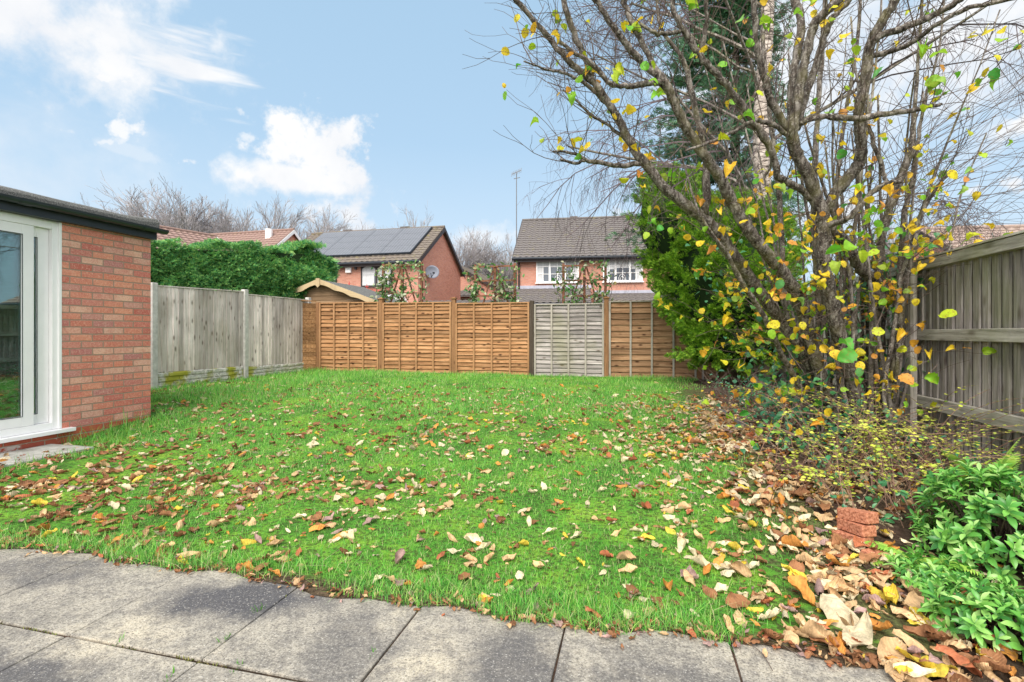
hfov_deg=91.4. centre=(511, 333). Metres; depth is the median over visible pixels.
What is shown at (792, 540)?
fallen leaf
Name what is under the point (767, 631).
fallen leaf
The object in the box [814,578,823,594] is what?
fallen leaf
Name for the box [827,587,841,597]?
fallen leaf
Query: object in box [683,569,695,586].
fallen leaf
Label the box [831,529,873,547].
brick
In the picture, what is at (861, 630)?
fallen leaf
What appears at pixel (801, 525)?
fallen leaf
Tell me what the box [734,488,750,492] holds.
fallen leaf
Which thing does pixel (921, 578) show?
evergreen shrub
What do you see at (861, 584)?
fallen leaf
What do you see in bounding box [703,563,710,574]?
fallen leaf
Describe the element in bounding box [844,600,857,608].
fallen leaf
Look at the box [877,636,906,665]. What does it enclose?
fallen leaf
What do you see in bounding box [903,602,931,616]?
fallen leaf
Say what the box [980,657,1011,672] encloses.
fallen leaf
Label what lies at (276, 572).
fallen leaf
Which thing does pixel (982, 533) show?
evergreen shrub
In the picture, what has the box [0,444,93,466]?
paving slab
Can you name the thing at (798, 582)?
fallen leaf
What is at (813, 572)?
fallen leaf
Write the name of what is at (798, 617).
fallen leaf
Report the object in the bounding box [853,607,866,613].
fallen leaf
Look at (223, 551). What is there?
fallen leaf
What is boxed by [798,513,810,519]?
fallen leaf
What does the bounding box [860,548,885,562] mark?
brick
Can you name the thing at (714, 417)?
leaf litter
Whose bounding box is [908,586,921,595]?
fallen leaf
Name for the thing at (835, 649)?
fallen leaf
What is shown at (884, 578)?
fallen leaf
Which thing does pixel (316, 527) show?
fallen leaf
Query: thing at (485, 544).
fallen leaf
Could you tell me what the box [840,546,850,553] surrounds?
fallen leaf
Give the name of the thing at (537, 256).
tiled house
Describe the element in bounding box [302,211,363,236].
bare tree
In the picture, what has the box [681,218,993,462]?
ivy
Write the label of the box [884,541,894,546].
fallen leaf
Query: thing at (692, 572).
fallen leaf
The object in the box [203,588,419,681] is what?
paving slab
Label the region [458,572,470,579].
fallen leaf
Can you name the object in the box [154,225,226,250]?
red roof house
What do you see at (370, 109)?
sky
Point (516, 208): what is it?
aerial mast
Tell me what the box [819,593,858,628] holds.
fallen leaf
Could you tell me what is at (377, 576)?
fallen leaf
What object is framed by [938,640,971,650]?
fallen leaf
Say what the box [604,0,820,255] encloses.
blue conifer
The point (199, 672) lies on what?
paving slab
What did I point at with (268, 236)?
roof
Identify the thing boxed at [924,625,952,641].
fallen leaf
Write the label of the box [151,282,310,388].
board fence
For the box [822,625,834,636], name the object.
fallen leaf
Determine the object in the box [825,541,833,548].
fallen leaf
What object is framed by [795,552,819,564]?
fallen leaf
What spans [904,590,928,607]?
fallen leaf
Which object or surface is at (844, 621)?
fallen leaf
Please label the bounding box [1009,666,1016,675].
fallen leaf
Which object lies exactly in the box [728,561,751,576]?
fallen leaf
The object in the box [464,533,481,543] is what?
fallen leaf
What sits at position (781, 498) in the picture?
fallen leaf
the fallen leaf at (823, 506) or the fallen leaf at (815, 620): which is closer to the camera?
the fallen leaf at (815, 620)
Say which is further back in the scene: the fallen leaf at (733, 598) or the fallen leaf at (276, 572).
the fallen leaf at (276, 572)
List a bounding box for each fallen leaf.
[41,528,56,537]
[97,526,119,531]
[107,533,122,545]
[161,541,174,548]
[173,530,185,536]
[176,551,201,556]
[206,518,227,525]
[218,550,226,560]
[241,560,255,570]
[254,562,269,570]
[268,569,280,576]
[274,555,291,561]
[307,440,318,445]
[309,524,328,531]
[339,530,353,538]
[372,574,384,583]
[385,575,394,583]
[394,578,404,585]
[395,548,404,563]
[415,559,425,568]
[419,508,425,516]
[436,551,446,559]
[447,548,460,553]
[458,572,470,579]
[460,554,476,562]
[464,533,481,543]
[464,560,476,566]
[475,541,490,550]
[479,596,492,605]
[482,552,494,564]
[502,553,516,560]
[515,570,524,578]
[523,583,538,594]
[533,560,544,567]
[542,527,556,533]
[576,556,584,565]
[585,606,602,618]
[600,550,613,557]
[606,516,617,521]
[616,550,635,559]
[618,563,637,571]
[624,609,634,618]
[625,584,638,593]
[639,596,652,601]
[640,533,655,539]
[642,606,652,616]
[650,594,662,609]
[663,578,672,590]
[673,518,679,525]
[677,536,686,551]
[678,529,686,537]
[681,569,698,578]
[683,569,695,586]
[691,554,711,566]
[693,529,703,538]
[702,585,717,599]
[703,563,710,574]
[711,548,727,554]
[711,562,730,569]
[713,555,723,565]
[714,582,728,591]
[720,561,734,569]
[720,569,735,576]
[722,505,734,514]
[723,614,733,633]
[725,592,750,607]
[728,541,743,550]
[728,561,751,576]
[733,609,746,626]
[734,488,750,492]
[736,524,751,529]
[744,607,763,611]
[747,493,760,503]
[749,561,759,568]
[749,594,768,600]
[753,545,764,550]
[754,555,766,562]
[757,502,769,507]
[757,607,780,619]
[760,493,773,499]
[760,597,774,603]
[761,628,783,638]
[766,580,781,595]
[770,528,788,539]
[772,528,788,541]
[778,493,784,504]
[778,541,798,552]
[780,522,791,532]
[780,603,797,611]
[781,534,808,547]
[781,563,799,574]
[783,623,808,637]
[783,630,798,644]
[787,597,801,605]
[788,487,810,495]
[788,560,804,572]
[788,569,806,578]
[788,575,815,605]
[792,525,801,537]
[793,613,805,626]
[793,620,826,637]
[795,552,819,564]
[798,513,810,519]
[798,521,805,528]
[800,539,819,546]
[801,534,808,539]
[805,556,818,570]
[805,616,825,623]
[806,572,824,579]
[809,636,839,646]
[810,569,821,574]
[811,536,821,542]
[811,557,828,568]
[813,481,827,490]
[814,511,832,521]
[814,563,832,569]
[814,568,828,576]
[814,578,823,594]
[815,495,833,507]
[815,502,829,510]
[815,527,828,533]
[818,539,828,544]
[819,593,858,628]
[821,547,830,555]
[821,578,837,590]
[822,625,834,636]
[824,578,848,591]
[825,524,838,530]
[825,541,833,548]
[825,541,845,551]
[825,552,848,566]
[826,570,836,574]
[826,570,841,577]
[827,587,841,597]
[828,644,837,655]
[829,534,846,546]
[829,635,845,654]
[833,577,855,593]
[835,566,865,573]
[836,612,853,625]
[838,629,849,645]
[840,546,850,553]
[842,553,859,562]
[842,612,872,648]
[843,574,866,581]
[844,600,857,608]
[845,542,859,552]
[848,539,864,550]
[850,583,858,599]
[851,560,864,563]
[853,535,871,546]
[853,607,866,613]
[854,566,872,585]
[855,582,864,587]
[859,552,881,561]
[862,594,885,604]
[864,540,877,549]
[868,574,879,582]
[868,575,885,587]
[869,568,892,575]
[869,585,889,603]
[870,618,892,630]
[875,570,892,582]
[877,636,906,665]
[879,554,895,564]
[880,658,904,664]
[883,583,898,603]
[884,505,904,510]
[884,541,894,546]
[885,661,903,681]
[887,588,900,600]
[890,605,922,620]
[892,629,929,655]
[893,661,935,676]
[893,665,912,678]
[895,646,935,667]
[899,538,918,545]
[900,578,919,594]
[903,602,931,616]
[903,624,944,638]
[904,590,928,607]
[907,619,919,625]
[907,645,923,653]
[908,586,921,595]
[909,606,929,623]
[914,658,947,678]
[921,663,958,678]
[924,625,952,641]
[926,615,946,627]
[929,653,965,678]
[934,644,982,677]
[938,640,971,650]
[942,654,952,664]
[947,633,963,650]
[948,652,979,665]
[949,667,960,672]
[957,634,971,639]
[958,639,973,650]
[973,662,992,670]
[976,644,988,655]
[980,647,1006,664]
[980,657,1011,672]
[984,638,1020,654]
[993,643,1017,661]
[1001,641,1018,651]
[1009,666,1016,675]
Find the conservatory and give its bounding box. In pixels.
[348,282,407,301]
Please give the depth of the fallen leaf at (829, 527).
2.74 m
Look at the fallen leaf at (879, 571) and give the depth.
2.29 m
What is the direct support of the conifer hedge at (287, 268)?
on the ground
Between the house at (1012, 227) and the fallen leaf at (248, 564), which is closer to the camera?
the fallen leaf at (248, 564)
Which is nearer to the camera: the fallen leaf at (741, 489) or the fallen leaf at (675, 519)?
the fallen leaf at (675, 519)
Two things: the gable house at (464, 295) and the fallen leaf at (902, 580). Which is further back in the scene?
the gable house at (464, 295)
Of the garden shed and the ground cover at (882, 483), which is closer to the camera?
the ground cover at (882, 483)
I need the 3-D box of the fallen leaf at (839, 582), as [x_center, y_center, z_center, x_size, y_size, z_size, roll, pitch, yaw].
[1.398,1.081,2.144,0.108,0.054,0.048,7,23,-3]
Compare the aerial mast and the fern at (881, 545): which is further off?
the aerial mast
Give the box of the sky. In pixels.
[0,0,1023,287]
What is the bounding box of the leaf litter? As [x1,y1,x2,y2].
[0,375,1023,681]
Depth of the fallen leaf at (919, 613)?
1.94 m
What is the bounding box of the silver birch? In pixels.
[518,0,1023,386]
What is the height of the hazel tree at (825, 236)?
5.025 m
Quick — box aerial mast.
[511,168,521,284]
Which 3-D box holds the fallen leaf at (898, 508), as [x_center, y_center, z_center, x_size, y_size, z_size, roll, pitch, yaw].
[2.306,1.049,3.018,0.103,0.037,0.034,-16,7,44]
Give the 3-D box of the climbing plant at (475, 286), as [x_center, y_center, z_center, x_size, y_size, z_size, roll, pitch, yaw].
[-0.460,-0.790,11.938,1.558,2.030,0.541,0,0,14]
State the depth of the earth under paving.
1.73 m
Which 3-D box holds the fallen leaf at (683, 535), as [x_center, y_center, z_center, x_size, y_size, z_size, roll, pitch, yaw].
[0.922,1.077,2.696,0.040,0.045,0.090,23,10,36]
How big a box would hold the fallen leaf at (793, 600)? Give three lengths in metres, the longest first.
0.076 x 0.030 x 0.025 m
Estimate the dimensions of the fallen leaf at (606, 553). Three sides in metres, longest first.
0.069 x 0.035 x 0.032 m
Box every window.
[361,266,392,287]
[535,261,578,283]
[602,260,643,282]
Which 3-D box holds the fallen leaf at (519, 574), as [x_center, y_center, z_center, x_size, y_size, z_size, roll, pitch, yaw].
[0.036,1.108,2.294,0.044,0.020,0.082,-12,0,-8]
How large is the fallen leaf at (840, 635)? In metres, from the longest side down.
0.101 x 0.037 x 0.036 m
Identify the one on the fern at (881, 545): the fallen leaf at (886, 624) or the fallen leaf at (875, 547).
the fallen leaf at (875, 547)
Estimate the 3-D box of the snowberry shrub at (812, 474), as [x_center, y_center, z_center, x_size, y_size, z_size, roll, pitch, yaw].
[2.124,0.900,3.276,1.541,0.338,0.917,0,0,-42]
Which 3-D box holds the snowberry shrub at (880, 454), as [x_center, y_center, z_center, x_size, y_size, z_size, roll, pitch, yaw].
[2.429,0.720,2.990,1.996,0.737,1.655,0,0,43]
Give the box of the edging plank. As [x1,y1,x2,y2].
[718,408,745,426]
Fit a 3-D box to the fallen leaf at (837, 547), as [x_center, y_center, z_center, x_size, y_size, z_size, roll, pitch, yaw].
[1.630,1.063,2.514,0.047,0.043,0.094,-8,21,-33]
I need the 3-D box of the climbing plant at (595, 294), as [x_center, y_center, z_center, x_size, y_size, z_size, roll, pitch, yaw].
[1.623,-0.734,11.377,1.492,1.887,0.531,0,0,17]
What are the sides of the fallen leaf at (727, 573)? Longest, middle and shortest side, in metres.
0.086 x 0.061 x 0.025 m
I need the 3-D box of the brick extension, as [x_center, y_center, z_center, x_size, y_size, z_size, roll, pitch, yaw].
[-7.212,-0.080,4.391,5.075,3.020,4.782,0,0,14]
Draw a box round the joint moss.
[2,557,932,681]
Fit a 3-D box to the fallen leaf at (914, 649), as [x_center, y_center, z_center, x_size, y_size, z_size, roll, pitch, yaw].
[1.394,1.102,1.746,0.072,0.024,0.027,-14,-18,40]
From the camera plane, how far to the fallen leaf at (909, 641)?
1.78 m
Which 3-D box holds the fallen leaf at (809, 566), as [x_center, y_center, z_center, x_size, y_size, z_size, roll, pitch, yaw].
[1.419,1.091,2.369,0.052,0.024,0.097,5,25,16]
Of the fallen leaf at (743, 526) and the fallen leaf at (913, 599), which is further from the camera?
the fallen leaf at (743, 526)
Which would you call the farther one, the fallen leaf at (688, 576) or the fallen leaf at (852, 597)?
the fallen leaf at (688, 576)
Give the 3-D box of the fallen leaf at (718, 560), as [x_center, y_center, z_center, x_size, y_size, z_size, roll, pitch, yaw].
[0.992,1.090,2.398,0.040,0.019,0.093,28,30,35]
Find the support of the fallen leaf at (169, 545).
on the lawn at (774, 570)
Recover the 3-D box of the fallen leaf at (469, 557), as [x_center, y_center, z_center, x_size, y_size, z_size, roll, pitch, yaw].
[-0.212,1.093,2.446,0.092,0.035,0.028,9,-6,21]
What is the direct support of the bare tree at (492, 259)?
on the ground
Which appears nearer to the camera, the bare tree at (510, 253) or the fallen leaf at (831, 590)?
the fallen leaf at (831, 590)
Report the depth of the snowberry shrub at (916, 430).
3.66 m
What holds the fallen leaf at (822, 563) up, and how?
on the fallen leaf at (829, 567)
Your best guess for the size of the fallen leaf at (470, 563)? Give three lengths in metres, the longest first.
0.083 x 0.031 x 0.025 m
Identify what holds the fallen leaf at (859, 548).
on the soil bed
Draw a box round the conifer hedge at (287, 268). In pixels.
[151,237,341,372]
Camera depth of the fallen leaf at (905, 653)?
1.69 m
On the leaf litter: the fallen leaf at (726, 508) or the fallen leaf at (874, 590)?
the fallen leaf at (874, 590)
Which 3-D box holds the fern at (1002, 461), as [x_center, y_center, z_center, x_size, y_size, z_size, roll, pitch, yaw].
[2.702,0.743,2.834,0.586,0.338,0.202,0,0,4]
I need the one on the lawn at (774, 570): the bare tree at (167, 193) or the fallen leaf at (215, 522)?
the fallen leaf at (215, 522)
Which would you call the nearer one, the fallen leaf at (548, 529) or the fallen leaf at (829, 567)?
the fallen leaf at (829, 567)
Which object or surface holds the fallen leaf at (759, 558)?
on the lawn at (774, 570)
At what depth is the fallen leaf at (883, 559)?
2.39 m
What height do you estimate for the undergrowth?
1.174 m
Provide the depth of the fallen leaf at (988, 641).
1.76 m
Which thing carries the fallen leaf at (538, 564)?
on the lawn at (774, 570)
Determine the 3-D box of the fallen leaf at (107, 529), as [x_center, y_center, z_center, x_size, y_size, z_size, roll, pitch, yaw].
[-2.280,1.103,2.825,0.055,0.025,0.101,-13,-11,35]
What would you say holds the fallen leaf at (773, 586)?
on the lawn at (774, 570)
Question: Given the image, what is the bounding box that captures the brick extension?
[0,185,168,452]
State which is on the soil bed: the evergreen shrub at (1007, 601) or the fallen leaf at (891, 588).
the evergreen shrub at (1007, 601)
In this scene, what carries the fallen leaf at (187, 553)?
on the lawn at (774, 570)
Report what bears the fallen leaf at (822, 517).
on the lawn at (774, 570)
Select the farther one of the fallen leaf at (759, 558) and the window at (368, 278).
the window at (368, 278)
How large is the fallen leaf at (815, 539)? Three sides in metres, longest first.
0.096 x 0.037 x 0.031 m
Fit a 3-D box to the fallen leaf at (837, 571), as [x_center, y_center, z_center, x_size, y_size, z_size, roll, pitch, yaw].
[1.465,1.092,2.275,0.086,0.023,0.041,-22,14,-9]
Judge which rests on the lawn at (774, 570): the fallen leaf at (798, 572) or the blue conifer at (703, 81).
the fallen leaf at (798, 572)
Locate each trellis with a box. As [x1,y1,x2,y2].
[382,262,422,302]
[474,263,515,302]
[562,262,606,302]
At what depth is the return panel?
12.17 m
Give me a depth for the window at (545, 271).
24.27 m
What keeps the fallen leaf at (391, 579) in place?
on the lawn at (774, 570)
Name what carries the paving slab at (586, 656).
on the ground
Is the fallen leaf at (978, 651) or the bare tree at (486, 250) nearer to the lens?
the fallen leaf at (978, 651)
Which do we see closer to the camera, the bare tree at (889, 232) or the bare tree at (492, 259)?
the bare tree at (889, 232)
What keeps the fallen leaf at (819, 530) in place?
on the lawn at (774, 570)
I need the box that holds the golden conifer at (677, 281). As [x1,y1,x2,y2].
[625,160,810,384]
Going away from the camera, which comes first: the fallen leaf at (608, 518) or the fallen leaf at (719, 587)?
the fallen leaf at (719, 587)
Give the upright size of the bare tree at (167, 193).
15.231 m
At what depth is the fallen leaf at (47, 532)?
2.75 m
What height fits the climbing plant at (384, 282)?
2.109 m
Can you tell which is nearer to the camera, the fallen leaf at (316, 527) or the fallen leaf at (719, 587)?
the fallen leaf at (719, 587)
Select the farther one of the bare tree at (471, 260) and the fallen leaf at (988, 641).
the bare tree at (471, 260)
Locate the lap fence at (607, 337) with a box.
[316,297,749,379]
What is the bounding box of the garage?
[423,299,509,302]
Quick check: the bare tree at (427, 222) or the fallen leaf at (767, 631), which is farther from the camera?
the bare tree at (427, 222)
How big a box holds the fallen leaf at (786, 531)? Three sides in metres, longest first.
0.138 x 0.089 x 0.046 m
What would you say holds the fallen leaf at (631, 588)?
on the lawn at (774, 570)
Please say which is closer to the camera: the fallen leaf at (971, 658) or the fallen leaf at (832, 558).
the fallen leaf at (971, 658)
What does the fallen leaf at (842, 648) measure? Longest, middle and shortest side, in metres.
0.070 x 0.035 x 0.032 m
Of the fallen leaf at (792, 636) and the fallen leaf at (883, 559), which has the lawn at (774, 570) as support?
the fallen leaf at (792, 636)
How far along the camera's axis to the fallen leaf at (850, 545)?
2.51 m
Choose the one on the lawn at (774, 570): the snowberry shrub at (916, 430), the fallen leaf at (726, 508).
the fallen leaf at (726, 508)
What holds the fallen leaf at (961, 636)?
on the soil bed
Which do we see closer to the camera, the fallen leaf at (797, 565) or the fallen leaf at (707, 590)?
the fallen leaf at (707, 590)
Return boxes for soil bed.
[691,378,1023,681]
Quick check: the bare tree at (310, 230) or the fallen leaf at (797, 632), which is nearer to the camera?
the fallen leaf at (797, 632)
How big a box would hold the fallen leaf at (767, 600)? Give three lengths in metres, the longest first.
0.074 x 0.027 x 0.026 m
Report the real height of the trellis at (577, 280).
2.655 m
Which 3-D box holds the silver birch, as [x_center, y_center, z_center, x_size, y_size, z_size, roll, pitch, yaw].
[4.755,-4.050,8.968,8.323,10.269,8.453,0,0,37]
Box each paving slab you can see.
[0,444,93,466]
[0,548,97,595]
[0,556,186,635]
[0,624,63,671]
[0,637,195,681]
[70,570,297,661]
[174,663,294,681]
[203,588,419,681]
[364,605,563,681]
[553,626,740,681]
[731,643,930,681]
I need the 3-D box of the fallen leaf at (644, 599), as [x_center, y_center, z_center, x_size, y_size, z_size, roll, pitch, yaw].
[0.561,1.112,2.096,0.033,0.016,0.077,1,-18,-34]
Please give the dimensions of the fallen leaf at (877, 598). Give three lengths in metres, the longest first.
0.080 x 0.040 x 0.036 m
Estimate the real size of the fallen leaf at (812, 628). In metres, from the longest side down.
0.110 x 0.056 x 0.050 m
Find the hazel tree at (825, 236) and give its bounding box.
[463,0,1023,449]
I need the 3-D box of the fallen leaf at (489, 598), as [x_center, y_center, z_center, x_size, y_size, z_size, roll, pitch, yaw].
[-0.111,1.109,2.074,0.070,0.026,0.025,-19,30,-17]
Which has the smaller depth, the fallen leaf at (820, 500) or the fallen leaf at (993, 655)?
the fallen leaf at (993, 655)
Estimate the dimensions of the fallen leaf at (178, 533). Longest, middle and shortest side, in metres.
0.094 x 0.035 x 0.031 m
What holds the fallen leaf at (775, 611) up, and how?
on the lawn at (774, 570)
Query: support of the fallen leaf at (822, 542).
on the lawn at (774, 570)
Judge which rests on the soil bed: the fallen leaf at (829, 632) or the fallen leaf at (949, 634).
the fallen leaf at (949, 634)
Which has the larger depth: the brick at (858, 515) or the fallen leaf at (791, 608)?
the brick at (858, 515)
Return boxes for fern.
[864,540,983,575]
[940,440,1022,490]
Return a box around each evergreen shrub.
[874,543,999,596]
[906,456,1023,585]
[916,569,1023,660]
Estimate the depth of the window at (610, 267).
23.80 m
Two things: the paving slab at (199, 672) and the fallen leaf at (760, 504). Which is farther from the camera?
the fallen leaf at (760, 504)
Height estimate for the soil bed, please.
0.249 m
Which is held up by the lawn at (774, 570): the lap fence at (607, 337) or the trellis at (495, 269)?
the lap fence at (607, 337)
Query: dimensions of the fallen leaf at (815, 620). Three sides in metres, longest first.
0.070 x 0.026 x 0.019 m
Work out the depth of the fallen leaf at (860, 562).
2.36 m
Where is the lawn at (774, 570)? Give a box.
[0,370,963,673]
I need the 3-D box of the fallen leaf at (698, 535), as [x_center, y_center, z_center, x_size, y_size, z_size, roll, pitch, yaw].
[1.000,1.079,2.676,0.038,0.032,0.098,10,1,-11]
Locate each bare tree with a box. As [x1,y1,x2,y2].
[91,172,249,230]
[97,178,239,231]
[112,173,297,232]
[188,194,321,234]
[256,196,349,239]
[259,209,373,239]
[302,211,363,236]
[374,203,433,228]
[409,222,506,282]
[451,227,515,289]
[452,224,513,288]
[485,229,517,272]
[848,211,952,275]
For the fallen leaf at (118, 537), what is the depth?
2.69 m
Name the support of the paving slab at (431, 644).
on the ground
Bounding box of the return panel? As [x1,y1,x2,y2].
[294,300,315,370]
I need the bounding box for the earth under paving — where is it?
[1,606,943,681]
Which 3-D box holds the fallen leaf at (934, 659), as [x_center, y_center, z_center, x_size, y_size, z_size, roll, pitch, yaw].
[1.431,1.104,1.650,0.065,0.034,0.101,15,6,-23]
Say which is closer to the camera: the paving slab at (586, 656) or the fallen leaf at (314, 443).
the paving slab at (586, 656)
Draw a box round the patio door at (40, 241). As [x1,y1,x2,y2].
[0,212,75,443]
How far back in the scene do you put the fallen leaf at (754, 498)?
3.17 m
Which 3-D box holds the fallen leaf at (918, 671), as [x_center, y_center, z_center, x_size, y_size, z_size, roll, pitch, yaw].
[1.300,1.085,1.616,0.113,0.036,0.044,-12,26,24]
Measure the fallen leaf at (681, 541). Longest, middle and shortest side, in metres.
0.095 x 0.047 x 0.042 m
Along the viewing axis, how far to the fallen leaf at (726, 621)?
1.90 m
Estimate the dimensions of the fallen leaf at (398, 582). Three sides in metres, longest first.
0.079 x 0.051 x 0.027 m
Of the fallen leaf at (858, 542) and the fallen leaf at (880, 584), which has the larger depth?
the fallen leaf at (858, 542)
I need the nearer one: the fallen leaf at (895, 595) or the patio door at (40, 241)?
the fallen leaf at (895, 595)
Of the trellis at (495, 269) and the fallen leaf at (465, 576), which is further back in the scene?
the trellis at (495, 269)
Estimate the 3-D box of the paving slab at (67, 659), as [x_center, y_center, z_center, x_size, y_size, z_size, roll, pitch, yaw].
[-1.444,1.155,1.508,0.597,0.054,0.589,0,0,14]
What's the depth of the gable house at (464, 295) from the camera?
33.12 m
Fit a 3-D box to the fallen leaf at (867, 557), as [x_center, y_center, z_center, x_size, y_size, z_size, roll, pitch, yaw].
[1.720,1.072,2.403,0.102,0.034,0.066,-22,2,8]
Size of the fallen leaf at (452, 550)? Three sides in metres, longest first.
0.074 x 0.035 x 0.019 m
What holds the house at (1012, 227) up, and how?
on the ground
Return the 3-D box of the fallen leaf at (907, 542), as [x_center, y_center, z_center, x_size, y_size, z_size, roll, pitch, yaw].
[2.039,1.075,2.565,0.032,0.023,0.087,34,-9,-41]
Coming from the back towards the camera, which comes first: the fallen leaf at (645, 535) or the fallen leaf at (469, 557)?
the fallen leaf at (645, 535)
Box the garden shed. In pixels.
[294,278,395,303]
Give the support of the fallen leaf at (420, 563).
on the lawn at (774, 570)
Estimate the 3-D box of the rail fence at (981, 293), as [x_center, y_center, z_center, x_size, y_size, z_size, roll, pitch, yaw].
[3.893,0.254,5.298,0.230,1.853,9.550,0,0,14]
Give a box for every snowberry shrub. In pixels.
[665,380,1010,489]
[723,432,921,516]
[735,381,1022,527]
[755,369,1023,474]
[800,394,1023,503]
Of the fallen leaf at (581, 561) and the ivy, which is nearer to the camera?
the fallen leaf at (581, 561)
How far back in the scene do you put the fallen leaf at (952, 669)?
1.64 m
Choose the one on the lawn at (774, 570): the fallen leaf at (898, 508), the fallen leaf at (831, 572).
the fallen leaf at (831, 572)
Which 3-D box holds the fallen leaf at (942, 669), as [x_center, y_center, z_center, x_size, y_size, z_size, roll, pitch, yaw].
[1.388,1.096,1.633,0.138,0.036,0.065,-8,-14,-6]
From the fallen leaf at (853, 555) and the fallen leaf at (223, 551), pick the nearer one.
the fallen leaf at (853, 555)
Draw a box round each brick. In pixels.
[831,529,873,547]
[837,507,878,523]
[837,518,876,536]
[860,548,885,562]
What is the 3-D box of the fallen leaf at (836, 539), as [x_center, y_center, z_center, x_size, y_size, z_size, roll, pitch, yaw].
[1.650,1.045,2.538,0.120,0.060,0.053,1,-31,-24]
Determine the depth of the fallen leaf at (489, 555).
2.47 m
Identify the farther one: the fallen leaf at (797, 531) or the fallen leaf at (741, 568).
the fallen leaf at (797, 531)
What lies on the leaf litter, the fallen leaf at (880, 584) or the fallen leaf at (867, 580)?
the fallen leaf at (867, 580)
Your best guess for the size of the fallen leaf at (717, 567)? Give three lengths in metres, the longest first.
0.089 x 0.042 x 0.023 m
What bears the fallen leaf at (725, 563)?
on the lawn at (774, 570)
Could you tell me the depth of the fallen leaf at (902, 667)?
1.63 m
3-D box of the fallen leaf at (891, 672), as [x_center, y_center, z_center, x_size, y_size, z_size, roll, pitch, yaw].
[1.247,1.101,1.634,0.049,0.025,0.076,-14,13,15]
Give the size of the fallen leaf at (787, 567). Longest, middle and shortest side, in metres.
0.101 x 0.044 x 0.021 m
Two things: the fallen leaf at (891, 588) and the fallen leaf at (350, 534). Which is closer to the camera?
the fallen leaf at (891, 588)
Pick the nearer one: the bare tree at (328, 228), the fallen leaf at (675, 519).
the fallen leaf at (675, 519)
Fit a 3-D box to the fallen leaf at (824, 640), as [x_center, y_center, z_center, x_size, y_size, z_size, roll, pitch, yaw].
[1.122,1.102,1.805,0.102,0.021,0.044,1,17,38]
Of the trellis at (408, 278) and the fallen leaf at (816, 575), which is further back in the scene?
the trellis at (408, 278)
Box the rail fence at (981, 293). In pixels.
[771,230,1023,486]
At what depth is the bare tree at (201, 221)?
43.37 m
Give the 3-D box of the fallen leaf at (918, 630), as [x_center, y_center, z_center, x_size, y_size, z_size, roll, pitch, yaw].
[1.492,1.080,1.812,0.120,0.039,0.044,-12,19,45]
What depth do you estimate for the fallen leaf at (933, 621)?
1.88 m
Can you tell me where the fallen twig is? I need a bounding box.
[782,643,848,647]
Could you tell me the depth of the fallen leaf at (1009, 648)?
1.73 m
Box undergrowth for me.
[682,357,1012,508]
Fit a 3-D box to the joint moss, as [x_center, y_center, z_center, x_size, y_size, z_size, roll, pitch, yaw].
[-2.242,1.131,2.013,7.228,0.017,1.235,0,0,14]
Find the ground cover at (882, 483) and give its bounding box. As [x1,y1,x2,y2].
[709,374,1023,524]
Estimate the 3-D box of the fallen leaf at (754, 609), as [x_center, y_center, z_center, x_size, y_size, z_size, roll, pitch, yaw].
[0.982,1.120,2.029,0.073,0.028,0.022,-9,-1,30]
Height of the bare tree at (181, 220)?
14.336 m
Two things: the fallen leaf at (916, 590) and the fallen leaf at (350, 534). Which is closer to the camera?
the fallen leaf at (916, 590)
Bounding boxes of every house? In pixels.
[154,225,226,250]
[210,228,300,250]
[305,225,464,301]
[460,266,513,299]
[509,215,663,303]
[889,224,1023,267]
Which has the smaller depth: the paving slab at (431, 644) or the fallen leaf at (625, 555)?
the paving slab at (431, 644)
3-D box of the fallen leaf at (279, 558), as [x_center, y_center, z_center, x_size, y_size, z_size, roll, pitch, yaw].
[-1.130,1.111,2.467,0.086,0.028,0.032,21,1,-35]
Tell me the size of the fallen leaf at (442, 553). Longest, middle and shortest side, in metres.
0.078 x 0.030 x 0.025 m
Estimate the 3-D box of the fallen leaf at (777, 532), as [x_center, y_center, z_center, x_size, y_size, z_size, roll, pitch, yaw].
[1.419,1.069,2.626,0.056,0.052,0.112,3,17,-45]
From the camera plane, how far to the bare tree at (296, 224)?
48.33 m
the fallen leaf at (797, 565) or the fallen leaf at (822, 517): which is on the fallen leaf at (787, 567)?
the fallen leaf at (797, 565)
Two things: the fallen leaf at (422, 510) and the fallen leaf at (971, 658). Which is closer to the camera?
the fallen leaf at (971, 658)
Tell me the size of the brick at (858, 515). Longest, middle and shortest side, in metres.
0.170 x 0.084 x 0.056 m
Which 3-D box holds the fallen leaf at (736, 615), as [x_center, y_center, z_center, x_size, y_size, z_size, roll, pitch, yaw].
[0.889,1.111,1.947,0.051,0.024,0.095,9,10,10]
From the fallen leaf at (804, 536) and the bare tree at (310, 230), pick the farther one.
the bare tree at (310, 230)
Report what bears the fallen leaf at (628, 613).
on the lawn at (774, 570)
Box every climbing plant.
[369,259,429,302]
[462,260,524,302]
[551,259,616,302]
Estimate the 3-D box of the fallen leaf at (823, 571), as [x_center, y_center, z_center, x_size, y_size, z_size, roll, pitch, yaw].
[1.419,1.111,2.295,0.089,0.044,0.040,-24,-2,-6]

